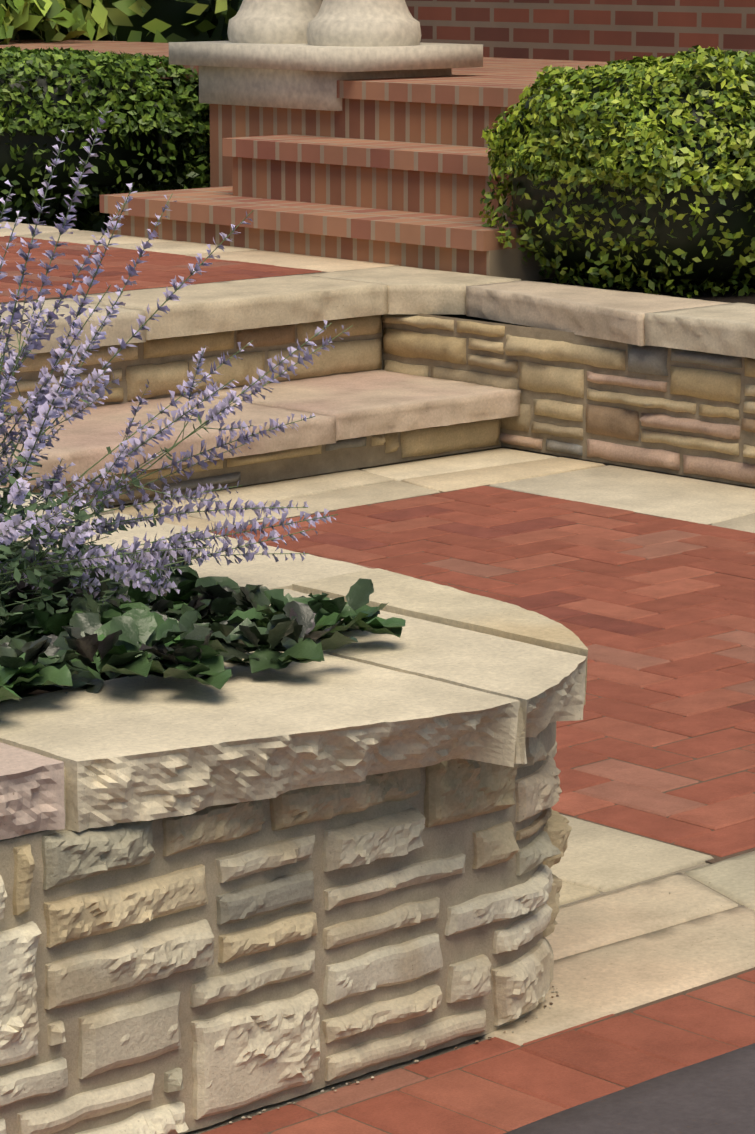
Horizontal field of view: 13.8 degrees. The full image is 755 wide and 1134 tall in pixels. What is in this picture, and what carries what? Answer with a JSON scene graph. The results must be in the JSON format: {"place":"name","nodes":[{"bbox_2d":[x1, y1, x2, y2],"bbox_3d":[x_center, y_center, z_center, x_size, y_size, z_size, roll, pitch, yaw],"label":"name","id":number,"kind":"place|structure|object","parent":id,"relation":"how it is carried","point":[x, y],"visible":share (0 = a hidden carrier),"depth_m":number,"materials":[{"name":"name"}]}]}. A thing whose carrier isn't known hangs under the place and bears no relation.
{"place":"outdoors","nodes":[
{"label":"outdoors","id":0,"kind":"place"},
{"bbox_2d":[0,241,324,302],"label":"joint","id":1,"kind":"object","parent":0,"point":[162,287],"depth_m":8.78,"materials":[{"name":"grey concrete"}]},
{"bbox_2d":[24,204,534,340],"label":"ground","id":2,"kind":"structure","parent":0,"point":[83,214],"depth_m":11.97,"materials":[{"name":"brown soil"}]},
{"bbox_2d":[0,0,242,231],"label":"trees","id":3,"kind":"object","parent":2,"relation":"on","point":[155,21],"visible":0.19,"depth_m":14.43,"materials":[{"name":"green plant"}]},
{"bbox_2d":[104,446,754,1133],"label":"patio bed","id":4,"kind":"object","parent":2,"relation":"on","point":[352,1080],"depth_m":3.98,"materials":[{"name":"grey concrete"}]},
{"bbox_2d":[0,760,544,1133],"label":"wall mortar","id":5,"kind":"object","parent":4,"relation":"on","point":[447,840],"visible":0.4,"depth_m":3.72,"materials":[{"name":"beige concrete"}]},
{"bbox_2d":[0,722,571,1133],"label":"stone wall blocks","id":6,"kind":"structure","parent":4,"relation":"on","point":[244,1056],"depth_m":3.69,"materials":[{"name":"beige stone"}]},
{"bbox_2d":[27,670,126,694],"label":"planter soil","id":7,"kind":"structure","parent":6,"relation":"in","point":[104,676],"depth_m":4.07,"materials":[{"name":"brown soil"}]},
{"bbox_2d":[0,104,352,637],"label":"plant","id":8,"kind":"object","parent":7,"relation":"in","point":[38,529],"visible":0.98,"depth_m":4.11,"materials":[{"name":"purple plant"}]},
{"bbox_2d":[0,494,405,701],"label":"plant","id":9,"kind":"object","parent":7,"relation":"on","point":[208,626],"visible":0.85,"depth_m":3.88,"materials":[{"name":"green plant"}]},
{"bbox_2d":[0,600,154,841],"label":"joint","id":10,"kind":"object","parent":6,"relation":"on","point":[64,807],"visible":0.04,"depth_m":3.47,"materials":[{"name":"beige concrete"}]},
{"bbox_2d":[0,487,587,839],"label":"planter capstone","id":11,"kind":"object","parent":6,"relation":"on","point":[450,673],"visible":0.81,"depth_m":3.71,"materials":[{"name":"beige stone"}]},
{"bbox_2d":[2,313,754,506],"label":"step mortar","id":12,"kind":"object","parent":4,"relation":"on","point":[344,459],"visible":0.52,"depth_m":8.31,"materials":[{"name":"beige concrete"}]},
{"bbox_2d":[209,485,754,862],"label":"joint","id":13,"kind":"object","parent":4,"relation":"on","point":[716,859],"depth_m":5.42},
{"bbox_2d":[109,448,754,1045],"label":"flagstones","id":14,"kind":"object","parent":2,"relation":"on","point":[615,962],"visible":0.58,"depth_m":4.70,"materials":[{"name":"beige stone"}]},
{"bbox_2d":[0,265,754,487],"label":"step caps","id":15,"kind":"object","parent":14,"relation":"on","point":[356,404],"visible":0.75,"depth_m":8.37,"materials":[{"name":"beige stone"}]},
{"bbox_2d":[201,486,754,1133],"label":"brick pavers","id":16,"kind":"object","parent":2,"relation":"on","point":[669,612],"visible":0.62,"depth_m":5.69,"materials":[{"name":"red brick"}]},
{"bbox_2d":[229,882,709,1122],"bbox_3d":[0.070,0.578,4.080,0.266,0.004,1.743,8,14,36],"label":"grit","id":17,"kind":"object","parent":16,"relation":"on","point":[372,1077],"visible":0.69,"depth_m":3.83,"materials":[{"name":"brown gravel"}]},
{"bbox_2d":[264,967,754,1133],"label":"joint","id":18,"kind":"object","parent":2,"relation":"on","point":[631,1010],"depth_m":4.02,"materials":[{"name":"grey concrete"}]},
{"bbox_2d":[405,0,754,61],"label":"house wall","id":19,"kind":"structure","parent":2,"relation":"on","point":[595,30],"depth_m":11.88,"materials":[{"name":"brick"}]},
{"bbox_2d":[0,39,607,80],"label":"porch floor","id":20,"kind":"structure","parent":0,"point":[491,65],"depth_m":12.49,"materials":[{"name":"red brick"}]},
{"bbox_2d":[1,314,754,505],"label":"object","id":21,"kind":"object","parent":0,"point":[339,357],"visible":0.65,"depth_m":8.40,"materials":[{"name":"beige stone"}]},
{"bbox_2d":[504,1043,754,1133],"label":"asphalt","id":22,"kind":"structure","parent":0,"point":[715,1095],"depth_m":3.74,"materials":[{"name":"grey asphalt"}]},
{"bbox_2d":[534,275,754,303],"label":"bed soil","id":23,"kind":"structure","parent":0,"point":[728,297],"depth_m":8.93,"materials":[{"name":"brown soil"}]},
{"label":"bed","id":24,"kind":"object","parent":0,"visible":0},
{"bbox_2d":[0,236,321,301],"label":"bricks","id":25,"kind":"object","parent":24,"relation":"on","point":[158,269],"visible":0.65,"depth_m":9.23,"materials":[{"name":"red brick"}]},
{"bbox_2d":[0,221,398,271],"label":"flags","id":26,"kind":"object","parent":24,"relation":"on","point":[281,259],"visible":0.54,"depth_m":9.81},
{"bbox_2d":[110,98,591,280],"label":"brick stair risers","id":27,"kind":"object","parent":24,"relation":"on","point":[418,191],"visible":0.17,"depth_m":9.92,"materials":[{"name":"red brick"}]},
{"bbox_2d":[169,0,482,110],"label":"plinth columns","id":28,"kind":"structure","parent":27,"relation":"on","point":[300,54],"depth_m":10.42,"materials":[{"name":"stone"}]},
{"bbox_2d":[100,72,565,250],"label":"brick stair treads","id":29,"kind":"object","parent":27,"relation":"on","point":[223,205],"visible":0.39,"depth_m":9.84,"materials":[{"name":"red brick"}]},
{"bbox_2d":[0,45,754,298],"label":"boxwood hedges","id":30,"kind":"object","parent":24,"relation":"on","point":[643,168],"visible":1,"depth_m":8.86,"materials":[{"name":"green plant"}]}
]}

